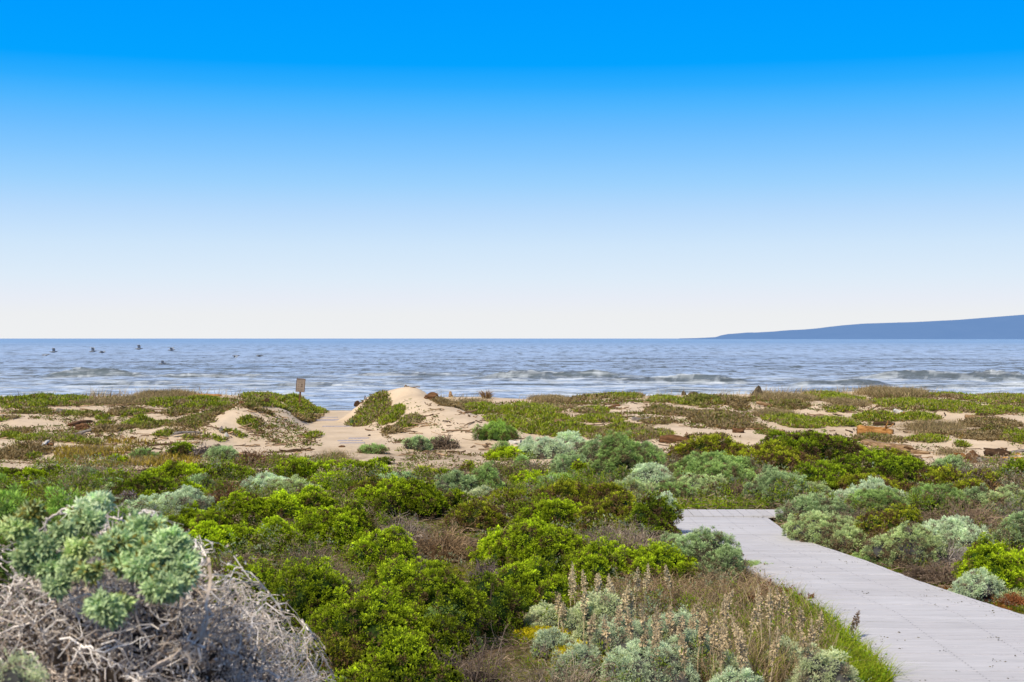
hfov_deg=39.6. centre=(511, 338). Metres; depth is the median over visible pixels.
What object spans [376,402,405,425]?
ice plant mat
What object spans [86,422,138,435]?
dune scrub mat
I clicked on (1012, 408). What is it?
ice plant mat
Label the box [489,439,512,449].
grey green shrub
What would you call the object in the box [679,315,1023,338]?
headland
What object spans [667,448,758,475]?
grey green shrub
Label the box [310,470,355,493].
green shrub
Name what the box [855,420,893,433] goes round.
driftwood log
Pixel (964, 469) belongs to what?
dead shrub
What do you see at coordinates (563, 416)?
ice plant mat
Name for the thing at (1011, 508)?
dead shrub
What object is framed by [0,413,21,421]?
ice plant mat
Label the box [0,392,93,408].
ice plant mat
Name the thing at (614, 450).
grey green shrub
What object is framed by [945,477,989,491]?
olive shrub
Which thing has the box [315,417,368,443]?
beach path
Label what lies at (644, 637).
dry flower stalk
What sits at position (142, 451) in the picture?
grey green shrub
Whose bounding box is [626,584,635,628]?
dry flower stalk
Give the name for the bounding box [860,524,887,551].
dead shrub
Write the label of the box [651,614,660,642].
dry flower stalk
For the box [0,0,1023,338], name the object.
sky
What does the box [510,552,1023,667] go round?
moss
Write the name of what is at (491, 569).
dead shrub
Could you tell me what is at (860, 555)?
grey green shrub
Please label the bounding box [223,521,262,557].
green shrub
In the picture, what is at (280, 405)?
ice plant mat
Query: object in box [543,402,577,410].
dry grass mat
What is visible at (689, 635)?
silver shrub
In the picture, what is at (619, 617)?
dry flower stalk
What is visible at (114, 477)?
grey green shrub
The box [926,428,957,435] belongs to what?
dune scrub mat
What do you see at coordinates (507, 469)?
dead shrub
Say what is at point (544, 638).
silver shrub
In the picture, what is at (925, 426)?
dry grass mat
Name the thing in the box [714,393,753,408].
dune scrub mat
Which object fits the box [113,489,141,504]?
withered shrub
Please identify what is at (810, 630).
dry flower stalk
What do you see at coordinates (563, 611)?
dry flower stalk
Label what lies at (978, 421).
dune scrub mat
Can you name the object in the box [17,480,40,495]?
green shrub
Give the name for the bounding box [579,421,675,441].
ice plant mat
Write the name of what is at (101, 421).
ice plant mat
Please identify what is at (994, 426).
dune scrub mat
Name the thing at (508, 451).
green shrub
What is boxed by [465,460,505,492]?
grey green shrub
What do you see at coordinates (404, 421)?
ice plant mat
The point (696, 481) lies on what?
sage shrub
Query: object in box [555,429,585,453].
silver shrub
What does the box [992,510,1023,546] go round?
grey green shrub
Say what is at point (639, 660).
silver shrub
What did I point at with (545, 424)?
ice plant mat
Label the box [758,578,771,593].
dock plant
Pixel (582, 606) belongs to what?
dry flower stalk
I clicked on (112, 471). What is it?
green shrub
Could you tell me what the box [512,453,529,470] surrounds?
grey green shrub
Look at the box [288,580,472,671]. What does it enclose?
green shrub
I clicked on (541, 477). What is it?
grey green shrub
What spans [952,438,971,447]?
ice plant mat
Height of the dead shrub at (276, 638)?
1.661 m
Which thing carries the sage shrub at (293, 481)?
on the ground at (354, 439)
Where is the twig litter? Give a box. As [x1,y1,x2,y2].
[0,465,1023,681]
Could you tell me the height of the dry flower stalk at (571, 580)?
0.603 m
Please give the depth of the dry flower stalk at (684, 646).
9.47 m
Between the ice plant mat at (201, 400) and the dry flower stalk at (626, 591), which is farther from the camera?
the ice plant mat at (201, 400)
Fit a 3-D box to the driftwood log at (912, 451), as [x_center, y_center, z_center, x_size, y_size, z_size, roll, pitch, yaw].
[8.957,2.501,31.219,0.442,0.131,0.109,0,0,0]
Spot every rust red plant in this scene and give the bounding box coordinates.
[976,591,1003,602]
[998,590,1023,606]
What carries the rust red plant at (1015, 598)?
on the ground at (354, 439)
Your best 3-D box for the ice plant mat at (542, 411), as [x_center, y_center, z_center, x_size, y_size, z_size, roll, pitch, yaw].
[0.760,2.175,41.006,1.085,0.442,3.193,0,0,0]
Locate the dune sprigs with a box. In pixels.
[0,394,1023,471]
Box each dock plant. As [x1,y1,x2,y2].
[747,590,761,607]
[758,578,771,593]
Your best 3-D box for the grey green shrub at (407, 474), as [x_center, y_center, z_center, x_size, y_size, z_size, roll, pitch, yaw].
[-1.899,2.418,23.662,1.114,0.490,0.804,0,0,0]
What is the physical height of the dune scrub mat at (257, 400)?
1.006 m
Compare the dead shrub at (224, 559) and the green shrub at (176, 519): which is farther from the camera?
the green shrub at (176, 519)
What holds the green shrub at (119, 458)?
on the ground at (354, 439)
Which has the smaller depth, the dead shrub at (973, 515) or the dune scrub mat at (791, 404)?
the dead shrub at (973, 515)
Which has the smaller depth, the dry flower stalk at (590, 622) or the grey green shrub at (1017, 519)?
the dry flower stalk at (590, 622)
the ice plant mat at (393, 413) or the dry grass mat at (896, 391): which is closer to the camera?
the ice plant mat at (393, 413)
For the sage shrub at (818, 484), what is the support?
on the ground at (354, 439)
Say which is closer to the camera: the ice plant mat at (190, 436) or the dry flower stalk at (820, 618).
the dry flower stalk at (820, 618)
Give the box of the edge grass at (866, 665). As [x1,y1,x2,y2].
[673,494,924,681]
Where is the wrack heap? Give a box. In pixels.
[424,392,437,398]
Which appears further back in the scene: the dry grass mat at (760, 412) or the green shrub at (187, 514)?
the dry grass mat at (760, 412)
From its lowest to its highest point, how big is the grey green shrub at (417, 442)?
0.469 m
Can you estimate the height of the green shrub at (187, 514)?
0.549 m
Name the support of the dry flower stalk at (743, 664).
on the ground at (354, 439)
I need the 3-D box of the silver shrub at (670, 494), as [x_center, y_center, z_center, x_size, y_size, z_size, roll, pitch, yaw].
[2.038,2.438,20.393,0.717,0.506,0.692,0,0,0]
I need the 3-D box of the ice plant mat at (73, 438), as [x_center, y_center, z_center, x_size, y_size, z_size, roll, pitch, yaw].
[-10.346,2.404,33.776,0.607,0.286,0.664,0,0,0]
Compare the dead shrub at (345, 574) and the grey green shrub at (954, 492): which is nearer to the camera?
the dead shrub at (345, 574)
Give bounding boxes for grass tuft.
[477,389,493,398]
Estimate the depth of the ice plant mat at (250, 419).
36.78 m
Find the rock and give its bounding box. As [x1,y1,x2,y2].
[751,385,762,395]
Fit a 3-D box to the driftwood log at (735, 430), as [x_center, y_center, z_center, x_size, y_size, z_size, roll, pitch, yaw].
[5.669,2.311,35.602,0.324,0.164,0.144,0,0,0]
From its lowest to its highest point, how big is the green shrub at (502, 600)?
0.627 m
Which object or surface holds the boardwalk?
on the ground at (354, 439)
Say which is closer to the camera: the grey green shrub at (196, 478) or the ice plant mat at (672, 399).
the grey green shrub at (196, 478)
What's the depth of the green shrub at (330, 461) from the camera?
25.36 m
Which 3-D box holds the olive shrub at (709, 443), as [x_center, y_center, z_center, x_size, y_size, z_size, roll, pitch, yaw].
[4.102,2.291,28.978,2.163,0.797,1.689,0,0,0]
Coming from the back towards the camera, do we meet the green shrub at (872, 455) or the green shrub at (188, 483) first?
the green shrub at (872, 455)
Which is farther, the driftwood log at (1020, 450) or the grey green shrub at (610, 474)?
the driftwood log at (1020, 450)
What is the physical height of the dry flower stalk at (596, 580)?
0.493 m
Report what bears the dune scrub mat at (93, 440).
on the ground at (354, 439)
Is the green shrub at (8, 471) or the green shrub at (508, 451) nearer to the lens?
the green shrub at (8, 471)
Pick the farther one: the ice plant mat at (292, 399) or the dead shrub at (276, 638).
the ice plant mat at (292, 399)
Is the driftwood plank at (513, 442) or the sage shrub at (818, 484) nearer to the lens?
the sage shrub at (818, 484)
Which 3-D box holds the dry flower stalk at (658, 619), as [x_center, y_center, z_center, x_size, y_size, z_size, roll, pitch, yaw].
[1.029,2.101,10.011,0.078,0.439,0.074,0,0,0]
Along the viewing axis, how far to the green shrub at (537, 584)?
13.20 m
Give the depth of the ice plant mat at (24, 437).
34.45 m
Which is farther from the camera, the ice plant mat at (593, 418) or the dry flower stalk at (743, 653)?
the ice plant mat at (593, 418)
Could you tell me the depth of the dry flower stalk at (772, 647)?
9.59 m
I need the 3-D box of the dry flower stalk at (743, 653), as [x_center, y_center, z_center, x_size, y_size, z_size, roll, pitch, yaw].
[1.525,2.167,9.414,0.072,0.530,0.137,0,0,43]
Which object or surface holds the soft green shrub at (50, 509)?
on the ground at (354, 439)
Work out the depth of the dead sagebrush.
4.77 m
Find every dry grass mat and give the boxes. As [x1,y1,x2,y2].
[54,444,113,458]
[66,396,143,405]
[110,452,178,467]
[111,388,201,404]
[309,448,356,462]
[454,397,494,403]
[528,393,572,403]
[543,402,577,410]
[746,407,805,416]
[750,389,818,403]
[819,396,873,406]
[853,383,938,397]
[892,417,970,434]
[932,447,966,454]
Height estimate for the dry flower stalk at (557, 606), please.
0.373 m
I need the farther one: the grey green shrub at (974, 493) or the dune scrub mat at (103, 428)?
the dune scrub mat at (103, 428)
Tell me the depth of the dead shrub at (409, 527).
17.58 m
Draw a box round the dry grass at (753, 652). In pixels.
[664,578,880,681]
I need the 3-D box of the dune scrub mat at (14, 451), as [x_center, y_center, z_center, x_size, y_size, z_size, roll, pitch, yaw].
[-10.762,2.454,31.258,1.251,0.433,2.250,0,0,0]
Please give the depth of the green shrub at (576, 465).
24.81 m
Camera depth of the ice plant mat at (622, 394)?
49.85 m
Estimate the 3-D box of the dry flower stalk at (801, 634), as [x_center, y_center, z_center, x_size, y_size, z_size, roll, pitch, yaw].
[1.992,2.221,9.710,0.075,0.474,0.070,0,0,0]
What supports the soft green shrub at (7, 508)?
on the ground at (354, 439)
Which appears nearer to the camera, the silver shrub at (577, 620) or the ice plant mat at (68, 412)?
the silver shrub at (577, 620)
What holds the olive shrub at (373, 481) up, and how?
on the ground at (354, 439)
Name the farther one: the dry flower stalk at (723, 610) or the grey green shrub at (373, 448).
the grey green shrub at (373, 448)
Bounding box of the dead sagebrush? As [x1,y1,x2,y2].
[0,489,317,681]
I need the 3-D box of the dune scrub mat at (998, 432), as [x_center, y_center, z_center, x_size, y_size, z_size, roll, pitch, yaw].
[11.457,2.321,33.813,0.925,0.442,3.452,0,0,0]
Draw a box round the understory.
[0,449,1023,681]
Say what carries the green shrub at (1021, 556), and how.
on the ground at (354, 439)
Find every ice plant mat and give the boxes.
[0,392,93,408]
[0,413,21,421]
[0,429,19,437]
[0,431,24,438]
[14,431,50,440]
[24,450,42,458]
[29,431,87,442]
[57,409,79,415]
[65,434,88,441]
[92,419,115,425]
[94,413,113,420]
[116,412,154,427]
[118,407,150,417]
[136,394,236,408]
[150,429,172,437]
[181,432,201,439]
[202,431,227,441]
[221,426,248,438]
[236,391,282,399]
[236,414,265,428]
[264,399,307,413]
[274,392,329,413]
[303,429,324,438]
[343,389,392,426]
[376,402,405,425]
[394,411,425,427]
[462,401,497,414]
[482,412,529,428]
[491,400,562,416]
[515,414,597,436]
[521,406,555,419]
[553,412,572,419]
[565,391,616,400]
[569,412,627,423]
[572,404,611,413]
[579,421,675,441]
[605,390,645,398]
[645,393,688,404]
[760,411,828,428]
[805,389,865,399]
[812,415,861,426]
[823,403,859,412]
[847,409,900,421]
[865,396,945,410]
[892,410,943,421]
[904,433,951,442]
[922,398,1004,414]
[929,390,997,402]
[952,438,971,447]
[969,392,1023,403]
[984,403,1023,412]
[998,427,1023,443]
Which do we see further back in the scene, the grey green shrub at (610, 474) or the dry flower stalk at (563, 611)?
the grey green shrub at (610, 474)
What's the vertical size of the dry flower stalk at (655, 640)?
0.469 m
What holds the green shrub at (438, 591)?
on the ground at (354, 439)
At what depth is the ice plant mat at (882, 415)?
39.69 m
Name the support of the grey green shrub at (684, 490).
on the ground at (354, 439)
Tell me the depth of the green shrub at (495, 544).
16.04 m
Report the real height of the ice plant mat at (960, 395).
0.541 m
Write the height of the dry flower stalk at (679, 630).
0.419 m
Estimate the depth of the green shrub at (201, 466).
25.41 m
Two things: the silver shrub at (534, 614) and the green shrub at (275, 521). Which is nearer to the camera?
the silver shrub at (534, 614)
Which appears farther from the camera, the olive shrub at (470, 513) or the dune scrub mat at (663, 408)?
the dune scrub mat at (663, 408)
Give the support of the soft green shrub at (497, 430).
on the ground at (354, 439)
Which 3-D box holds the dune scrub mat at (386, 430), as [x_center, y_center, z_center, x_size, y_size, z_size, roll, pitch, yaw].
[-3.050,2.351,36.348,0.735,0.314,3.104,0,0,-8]
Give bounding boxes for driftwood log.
[658,432,694,442]
[732,428,744,432]
[756,401,771,406]
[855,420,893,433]
[873,422,894,425]
[910,449,929,453]
[964,414,979,417]
[976,413,994,415]
[983,448,1011,456]
[1010,449,1023,452]
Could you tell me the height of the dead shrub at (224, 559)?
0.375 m
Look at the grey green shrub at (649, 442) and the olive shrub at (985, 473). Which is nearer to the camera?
the olive shrub at (985, 473)
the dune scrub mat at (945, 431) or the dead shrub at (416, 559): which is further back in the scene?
the dune scrub mat at (945, 431)
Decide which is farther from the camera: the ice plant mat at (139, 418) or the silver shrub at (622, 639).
the ice plant mat at (139, 418)
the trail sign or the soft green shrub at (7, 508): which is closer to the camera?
the soft green shrub at (7, 508)
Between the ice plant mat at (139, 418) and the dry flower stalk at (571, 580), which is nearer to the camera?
the dry flower stalk at (571, 580)
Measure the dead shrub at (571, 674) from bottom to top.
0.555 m
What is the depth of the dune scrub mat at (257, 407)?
38.37 m
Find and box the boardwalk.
[674,509,1023,681]
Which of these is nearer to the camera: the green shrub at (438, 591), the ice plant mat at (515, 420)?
the green shrub at (438, 591)
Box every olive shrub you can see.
[295,629,377,681]
[346,474,386,498]
[413,464,440,477]
[441,498,510,533]
[459,460,474,471]
[475,487,551,515]
[537,477,599,509]
[570,490,635,538]
[583,480,635,507]
[664,432,751,461]
[721,439,817,469]
[830,472,925,494]
[853,502,925,540]
[878,445,910,457]
[914,464,961,488]
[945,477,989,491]
[957,466,1002,490]
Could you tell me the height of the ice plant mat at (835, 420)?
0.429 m
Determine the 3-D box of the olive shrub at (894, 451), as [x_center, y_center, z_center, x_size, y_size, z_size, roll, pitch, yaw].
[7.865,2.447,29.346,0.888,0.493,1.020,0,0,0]
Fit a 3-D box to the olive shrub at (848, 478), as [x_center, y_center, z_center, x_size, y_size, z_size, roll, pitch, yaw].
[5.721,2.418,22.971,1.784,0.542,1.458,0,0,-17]
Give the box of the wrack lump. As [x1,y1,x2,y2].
[75,423,89,429]
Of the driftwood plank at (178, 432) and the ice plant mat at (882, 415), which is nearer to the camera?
the driftwood plank at (178, 432)
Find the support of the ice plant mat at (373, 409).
on the ground at (354, 439)
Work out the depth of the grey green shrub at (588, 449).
27.62 m
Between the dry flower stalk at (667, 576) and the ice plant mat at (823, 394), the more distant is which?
the ice plant mat at (823, 394)
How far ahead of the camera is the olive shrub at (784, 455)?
27.55 m
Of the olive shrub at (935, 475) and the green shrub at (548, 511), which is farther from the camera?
the olive shrub at (935, 475)
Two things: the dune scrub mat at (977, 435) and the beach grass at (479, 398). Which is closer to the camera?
the dune scrub mat at (977, 435)
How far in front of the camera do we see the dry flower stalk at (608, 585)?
11.07 m
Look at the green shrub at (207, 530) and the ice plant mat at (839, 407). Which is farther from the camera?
the ice plant mat at (839, 407)
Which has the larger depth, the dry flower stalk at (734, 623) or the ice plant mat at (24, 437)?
the ice plant mat at (24, 437)
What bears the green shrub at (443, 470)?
on the ground at (354, 439)
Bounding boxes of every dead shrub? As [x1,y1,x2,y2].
[183,578,336,681]
[188,440,210,457]
[200,544,265,577]
[206,477,259,505]
[230,447,273,467]
[272,539,350,572]
[276,509,296,524]
[286,557,366,592]
[374,508,443,547]
[405,545,430,572]
[409,510,482,564]
[424,627,530,681]
[429,430,461,449]
[466,555,501,581]
[476,455,520,479]
[481,643,628,681]
[516,456,548,473]
[571,518,668,555]
[659,453,682,473]
[718,477,752,496]
[834,503,879,521]
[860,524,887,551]
[896,558,961,586]
[917,535,967,566]
[921,493,1007,533]
[952,456,1006,488]
[995,494,1023,524]
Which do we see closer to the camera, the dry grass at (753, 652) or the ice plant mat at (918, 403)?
the dry grass at (753, 652)
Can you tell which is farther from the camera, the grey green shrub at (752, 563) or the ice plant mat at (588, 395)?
the ice plant mat at (588, 395)
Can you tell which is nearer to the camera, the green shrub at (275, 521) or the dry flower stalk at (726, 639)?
the dry flower stalk at (726, 639)
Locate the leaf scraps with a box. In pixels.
[690,530,1015,680]
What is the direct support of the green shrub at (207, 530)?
on the ground at (354, 439)
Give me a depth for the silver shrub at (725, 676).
9.21 m
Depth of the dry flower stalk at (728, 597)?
10.83 m
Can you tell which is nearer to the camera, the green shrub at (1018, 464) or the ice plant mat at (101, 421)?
the green shrub at (1018, 464)
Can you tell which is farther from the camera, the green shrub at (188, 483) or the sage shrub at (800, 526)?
the green shrub at (188, 483)
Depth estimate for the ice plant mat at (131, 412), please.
40.53 m
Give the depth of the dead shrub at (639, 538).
16.61 m
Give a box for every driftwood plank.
[67,420,92,426]
[75,429,91,433]
[172,431,199,434]
[509,439,521,443]
[631,417,650,420]
[860,439,913,450]
[953,453,966,458]
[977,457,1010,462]
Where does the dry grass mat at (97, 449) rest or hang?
on the ground at (354, 439)
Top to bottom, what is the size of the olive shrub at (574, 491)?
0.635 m
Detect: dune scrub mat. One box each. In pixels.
[0,425,35,433]
[0,440,52,459]
[16,405,55,413]
[70,409,108,417]
[76,437,105,445]
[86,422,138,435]
[103,405,156,415]
[135,419,174,429]
[159,406,199,416]
[163,402,238,433]
[236,402,277,416]
[242,396,294,409]
[267,452,288,461]
[291,410,324,422]
[379,423,406,437]
[428,396,467,410]
[639,415,682,425]
[641,402,689,415]
[680,392,728,408]
[683,407,764,429]
[683,431,740,440]
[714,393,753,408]
[754,427,779,434]
[769,398,812,409]
[851,431,907,443]
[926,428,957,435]
[952,430,996,441]
[955,415,1023,427]
[966,428,1016,442]
[969,423,1023,431]
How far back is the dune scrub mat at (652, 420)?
38.06 m
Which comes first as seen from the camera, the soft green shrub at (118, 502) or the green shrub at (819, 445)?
the soft green shrub at (118, 502)
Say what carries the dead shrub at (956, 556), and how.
on the ground at (354, 439)
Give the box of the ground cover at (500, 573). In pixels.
[23,469,1023,681]
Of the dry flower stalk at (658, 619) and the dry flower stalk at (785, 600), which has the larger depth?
the dry flower stalk at (785, 600)
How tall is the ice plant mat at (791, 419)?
0.404 m
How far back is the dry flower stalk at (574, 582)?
12.70 m
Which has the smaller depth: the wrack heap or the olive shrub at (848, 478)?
the olive shrub at (848, 478)
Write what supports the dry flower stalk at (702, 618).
on the ground at (354, 439)
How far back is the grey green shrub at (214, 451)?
30.04 m
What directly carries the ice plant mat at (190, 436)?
on the ground at (354, 439)
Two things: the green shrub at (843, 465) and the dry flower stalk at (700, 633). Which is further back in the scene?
the green shrub at (843, 465)
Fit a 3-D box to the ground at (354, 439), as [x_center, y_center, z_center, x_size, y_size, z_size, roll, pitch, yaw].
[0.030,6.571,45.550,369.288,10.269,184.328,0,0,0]
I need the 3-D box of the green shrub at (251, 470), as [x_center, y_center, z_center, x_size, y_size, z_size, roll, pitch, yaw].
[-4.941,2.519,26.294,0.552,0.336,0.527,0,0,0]
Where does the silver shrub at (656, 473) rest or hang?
on the ground at (354, 439)
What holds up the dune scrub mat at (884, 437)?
on the ground at (354, 439)
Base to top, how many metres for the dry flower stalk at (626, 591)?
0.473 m
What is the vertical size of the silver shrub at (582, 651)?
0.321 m
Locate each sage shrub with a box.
[60,472,82,485]
[100,482,115,492]
[263,474,323,494]
[612,476,660,500]
[665,471,728,496]
[781,510,872,552]
[802,479,831,495]
[809,522,873,553]
[861,516,946,568]
[980,483,1023,514]
[990,585,1023,602]
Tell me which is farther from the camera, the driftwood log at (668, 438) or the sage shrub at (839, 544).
the driftwood log at (668, 438)
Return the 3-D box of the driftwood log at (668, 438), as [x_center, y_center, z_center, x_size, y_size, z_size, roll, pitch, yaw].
[3.923,2.364,33.700,0.896,0.297,0.393,0,0,0]
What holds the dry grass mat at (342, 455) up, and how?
on the ground at (354, 439)
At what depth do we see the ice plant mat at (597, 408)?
41.65 m
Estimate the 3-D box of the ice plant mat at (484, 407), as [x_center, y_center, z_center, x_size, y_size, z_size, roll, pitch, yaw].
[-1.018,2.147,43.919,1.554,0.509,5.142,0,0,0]
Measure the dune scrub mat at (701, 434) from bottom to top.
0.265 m
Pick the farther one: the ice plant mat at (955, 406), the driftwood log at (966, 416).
the ice plant mat at (955, 406)
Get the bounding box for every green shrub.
[0,464,27,481]
[0,472,63,645]
[0,476,19,496]
[5,477,142,608]
[15,465,58,485]
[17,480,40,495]
[31,478,54,490]
[39,465,66,475]
[76,466,101,480]
[88,475,122,489]
[92,467,131,480]
[105,453,128,462]
[109,470,181,496]
[111,496,145,604]
[129,446,159,457]
[137,489,157,500]
[143,459,216,482]
[164,514,192,531]
[165,440,196,457]
[167,500,205,525]
[169,475,215,497]
[186,520,236,562]
[187,472,217,489]
[187,509,231,533]
[193,462,251,481]
[202,443,238,461]
[204,488,271,528]
[210,555,281,621]
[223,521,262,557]
[243,514,309,557]
[245,466,256,476]
[256,556,357,641]
[259,488,311,523]
[262,455,330,480]
[286,484,342,511]
[286,499,378,552]
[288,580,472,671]
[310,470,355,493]
[312,458,341,471]
[324,457,396,484]
[325,624,477,681]
[343,524,421,574]
[348,473,453,519]
[356,442,391,453]
[357,554,428,598]
[372,553,491,657]
[373,456,395,464]
[378,470,424,484]
[401,434,433,450]
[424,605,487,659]
[434,466,450,475]
[434,468,477,494]
[441,487,481,512]
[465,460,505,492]
[466,523,521,567]
[467,570,525,637]
[471,417,523,440]
[481,445,534,460]
[482,554,578,615]
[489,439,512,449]
[501,516,589,574]
[504,469,555,484]
[509,492,591,536]
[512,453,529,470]
[534,470,586,488]
[548,449,589,472]
[561,536,636,590]
[568,458,595,481]
[575,434,610,462]
[586,429,667,479]
[591,462,622,480]
[622,490,683,540]
[622,538,702,588]
[637,438,663,454]
[649,524,746,584]
[650,479,697,497]
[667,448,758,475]
[672,456,759,487]
[739,559,773,576]
[740,464,814,506]
[756,428,868,460]
[774,492,854,522]
[789,453,881,481]
[793,463,844,491]
[844,485,912,515]
[849,446,908,472]
[851,550,891,566]
[874,453,941,488]
[902,482,974,513]
[930,454,972,469]
[951,532,1023,592]
[959,483,991,504]
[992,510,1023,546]
[996,457,1023,486]
[1010,548,1023,576]
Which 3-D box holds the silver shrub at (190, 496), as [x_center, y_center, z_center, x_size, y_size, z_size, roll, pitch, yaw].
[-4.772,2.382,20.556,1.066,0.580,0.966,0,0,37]
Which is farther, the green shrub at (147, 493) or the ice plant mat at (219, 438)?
the ice plant mat at (219, 438)
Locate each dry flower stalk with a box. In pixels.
[554,593,562,627]
[558,602,566,631]
[568,566,575,622]
[570,563,576,602]
[580,586,588,640]
[581,570,588,600]
[586,613,595,653]
[594,573,600,592]
[594,574,601,595]
[600,616,611,653]
[606,574,611,600]
[607,576,615,598]
[609,582,620,606]
[614,605,622,635]
[620,585,629,615]
[624,608,633,652]
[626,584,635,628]
[634,567,640,621]
[638,630,649,652]
[639,603,648,653]
[642,563,650,612]
[649,625,660,663]
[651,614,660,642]
[654,607,662,654]
[664,565,671,604]
[665,605,674,643]
[676,614,686,648]
[678,634,688,674]
[687,604,697,632]
[696,601,707,633]
[696,617,706,671]
[698,611,706,669]
[709,619,718,672]
[716,615,731,651]
[717,624,726,674]
[718,589,733,630]
[720,594,728,646]
[729,614,753,680]
[734,627,748,675]
[736,629,746,669]
[747,600,760,651]
[755,584,763,647]
[765,587,774,663]
[769,626,780,681]
[773,587,780,623]
[781,589,790,635]
[795,606,804,646]
[799,628,808,675]
[807,618,816,651]
[815,610,823,651]
[850,610,859,633]
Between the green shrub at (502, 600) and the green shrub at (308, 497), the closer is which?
the green shrub at (502, 600)
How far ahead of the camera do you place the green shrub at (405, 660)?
9.41 m
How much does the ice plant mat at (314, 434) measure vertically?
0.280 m
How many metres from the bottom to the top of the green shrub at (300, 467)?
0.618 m
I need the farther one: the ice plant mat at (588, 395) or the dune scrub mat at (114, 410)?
the ice plant mat at (588, 395)
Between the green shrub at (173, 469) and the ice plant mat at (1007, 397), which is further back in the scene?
the ice plant mat at (1007, 397)
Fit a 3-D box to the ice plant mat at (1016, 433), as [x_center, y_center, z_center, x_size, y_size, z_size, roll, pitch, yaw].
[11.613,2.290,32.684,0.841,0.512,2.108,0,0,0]
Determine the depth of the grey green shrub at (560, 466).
25.04 m
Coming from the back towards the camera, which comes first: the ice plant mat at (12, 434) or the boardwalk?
the ice plant mat at (12, 434)
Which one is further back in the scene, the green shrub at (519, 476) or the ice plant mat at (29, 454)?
the ice plant mat at (29, 454)
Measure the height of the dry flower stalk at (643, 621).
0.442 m
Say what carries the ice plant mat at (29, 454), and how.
on the ground at (354, 439)
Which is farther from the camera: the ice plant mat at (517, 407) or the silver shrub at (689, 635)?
the ice plant mat at (517, 407)
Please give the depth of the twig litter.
18.93 m
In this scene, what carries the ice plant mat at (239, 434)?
on the ground at (354, 439)
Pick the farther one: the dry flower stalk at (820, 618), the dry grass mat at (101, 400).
the dry grass mat at (101, 400)
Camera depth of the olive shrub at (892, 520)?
17.27 m
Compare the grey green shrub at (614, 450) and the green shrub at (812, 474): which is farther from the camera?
the grey green shrub at (614, 450)
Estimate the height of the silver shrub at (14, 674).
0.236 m
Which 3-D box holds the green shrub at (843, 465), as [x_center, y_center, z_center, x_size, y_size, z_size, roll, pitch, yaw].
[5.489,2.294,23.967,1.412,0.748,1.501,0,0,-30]
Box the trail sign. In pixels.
[296,378,305,400]
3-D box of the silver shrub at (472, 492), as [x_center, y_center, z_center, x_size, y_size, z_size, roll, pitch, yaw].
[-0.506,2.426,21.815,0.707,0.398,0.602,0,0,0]
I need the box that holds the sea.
[0,339,1023,409]
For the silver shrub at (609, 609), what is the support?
on the ground at (354, 439)
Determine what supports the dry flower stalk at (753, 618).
on the ground at (354, 439)
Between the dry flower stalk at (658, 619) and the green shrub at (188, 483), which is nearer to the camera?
the dry flower stalk at (658, 619)
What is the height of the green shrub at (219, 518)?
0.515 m
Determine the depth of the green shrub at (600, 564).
14.88 m
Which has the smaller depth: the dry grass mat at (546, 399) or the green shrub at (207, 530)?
the green shrub at (207, 530)
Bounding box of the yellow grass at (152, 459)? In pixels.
[52,435,203,467]
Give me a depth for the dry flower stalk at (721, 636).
9.54 m
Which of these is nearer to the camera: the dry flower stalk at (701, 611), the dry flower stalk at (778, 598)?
the dry flower stalk at (701, 611)
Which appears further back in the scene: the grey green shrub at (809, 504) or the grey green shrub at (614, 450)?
the grey green shrub at (614, 450)
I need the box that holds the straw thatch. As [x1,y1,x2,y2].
[578,556,818,608]
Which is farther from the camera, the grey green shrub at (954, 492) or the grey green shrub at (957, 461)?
the grey green shrub at (957, 461)
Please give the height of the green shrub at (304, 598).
0.724 m
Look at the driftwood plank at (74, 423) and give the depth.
38.16 m
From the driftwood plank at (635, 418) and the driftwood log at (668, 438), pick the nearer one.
the driftwood log at (668, 438)
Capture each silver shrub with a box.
[0,647,49,681]
[120,494,170,517]
[138,484,215,515]
[240,471,290,492]
[463,485,493,497]
[518,435,576,458]
[523,600,574,628]
[530,626,581,658]
[547,640,601,681]
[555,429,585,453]
[563,591,613,643]
[587,588,635,644]
[589,615,668,653]
[597,638,702,681]
[623,605,718,650]
[624,462,675,485]
[641,490,677,512]
[664,627,717,674]
[709,665,763,681]
[710,649,754,681]
[762,634,801,669]
[783,641,860,681]
[827,475,911,502]
[912,514,993,552]
[947,567,1007,602]
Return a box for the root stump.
[966,450,979,462]
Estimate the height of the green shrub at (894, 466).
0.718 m
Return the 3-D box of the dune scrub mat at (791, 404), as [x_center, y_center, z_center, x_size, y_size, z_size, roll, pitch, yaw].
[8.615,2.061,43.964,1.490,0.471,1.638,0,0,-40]
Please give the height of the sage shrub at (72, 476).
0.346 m
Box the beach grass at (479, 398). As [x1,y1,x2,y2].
[9,383,1023,401]
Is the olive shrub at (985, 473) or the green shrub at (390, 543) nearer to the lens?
the green shrub at (390, 543)
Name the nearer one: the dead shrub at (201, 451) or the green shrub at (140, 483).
the green shrub at (140, 483)
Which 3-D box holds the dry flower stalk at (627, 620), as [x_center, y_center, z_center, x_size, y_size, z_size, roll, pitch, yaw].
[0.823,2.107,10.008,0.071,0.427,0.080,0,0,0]
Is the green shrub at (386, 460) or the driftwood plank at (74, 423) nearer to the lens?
the green shrub at (386, 460)
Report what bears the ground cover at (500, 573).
on the ground at (354, 439)
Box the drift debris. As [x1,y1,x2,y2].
[0,385,1019,469]
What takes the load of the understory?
on the ground at (354, 439)
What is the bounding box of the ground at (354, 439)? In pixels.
[0,387,1023,681]
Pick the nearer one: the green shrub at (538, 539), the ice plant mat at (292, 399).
the green shrub at (538, 539)

